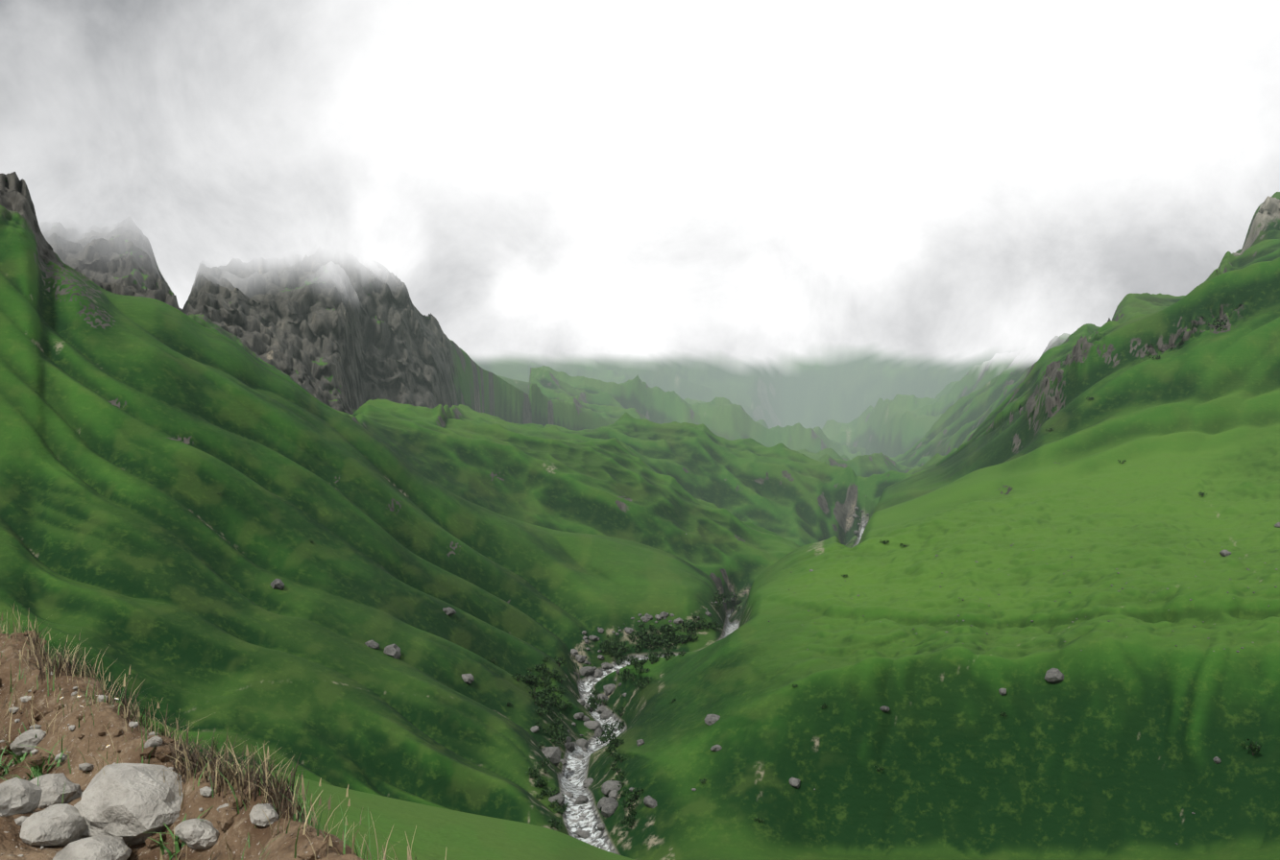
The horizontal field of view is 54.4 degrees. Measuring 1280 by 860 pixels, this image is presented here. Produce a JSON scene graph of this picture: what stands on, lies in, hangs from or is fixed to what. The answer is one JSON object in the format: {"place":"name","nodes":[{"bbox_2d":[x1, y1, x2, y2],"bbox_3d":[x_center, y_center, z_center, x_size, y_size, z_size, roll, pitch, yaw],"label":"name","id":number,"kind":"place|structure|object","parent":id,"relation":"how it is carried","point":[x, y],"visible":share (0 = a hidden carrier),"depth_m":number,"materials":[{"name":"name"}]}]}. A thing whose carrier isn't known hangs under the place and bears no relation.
{"place":"outdoors","nodes":[
{"label":"outdoors","id":0,"kind":"place"},
{"bbox_2d":[0,632,363,859],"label":"dirt","id":1,"kind":"structure","parent":0,"point":[281,847],"depth_m":5.00,"materials":[{"name":"brown soil"}]},
{"bbox_2d":[0,672,278,859],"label":"rocks","id":2,"kind":"object","parent":1,"relation":"on","point":[113,811],"visible":0.88,"depth_m":4.35,"materials":[{"name":"stone"}]},
{"bbox_2d":[0,630,333,859],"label":"stones","id":3,"kind":"object","parent":1,"relation":"on","point":[227,816],"depth_m":4.61,"materials":[{"name":"stone"}]},
{"bbox_2d":[0,604,446,859],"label":"plants","id":4,"kind":"object","parent":1,"relation":"on","point":[249,778],"visible":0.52,"depth_m":4.58,"materials":[{"name":"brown plant"}]},
{"bbox_2d":[0,171,1279,859],"bbox_3d":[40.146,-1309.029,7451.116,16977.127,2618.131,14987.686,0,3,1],"label":"terrain","id":5,"kind":"structure","parent":0,"point":[519,427],"depth_m":737.36,"materials":[{"name":"green plant"}]},
{"bbox_2d":[217,317,1261,830],"bbox_3d":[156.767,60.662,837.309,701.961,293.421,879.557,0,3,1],"label":"stream bushes","id":6,"kind":"object","parent":5,"relation":"on","point":[666,639],"visible":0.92,"depth_m":646.58,"materials":[{"name":"green plant"}]},
{"bbox_2d":[270,496,1279,845],"bbox_3d":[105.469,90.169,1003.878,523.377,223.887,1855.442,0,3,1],"label":"boulders","id":7,"kind":"object","parent":5,"relation":"on","point":[607,806],"visible":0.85,"depth_m":534.89,"materials":[{"name":"grey stone"}]}
]}

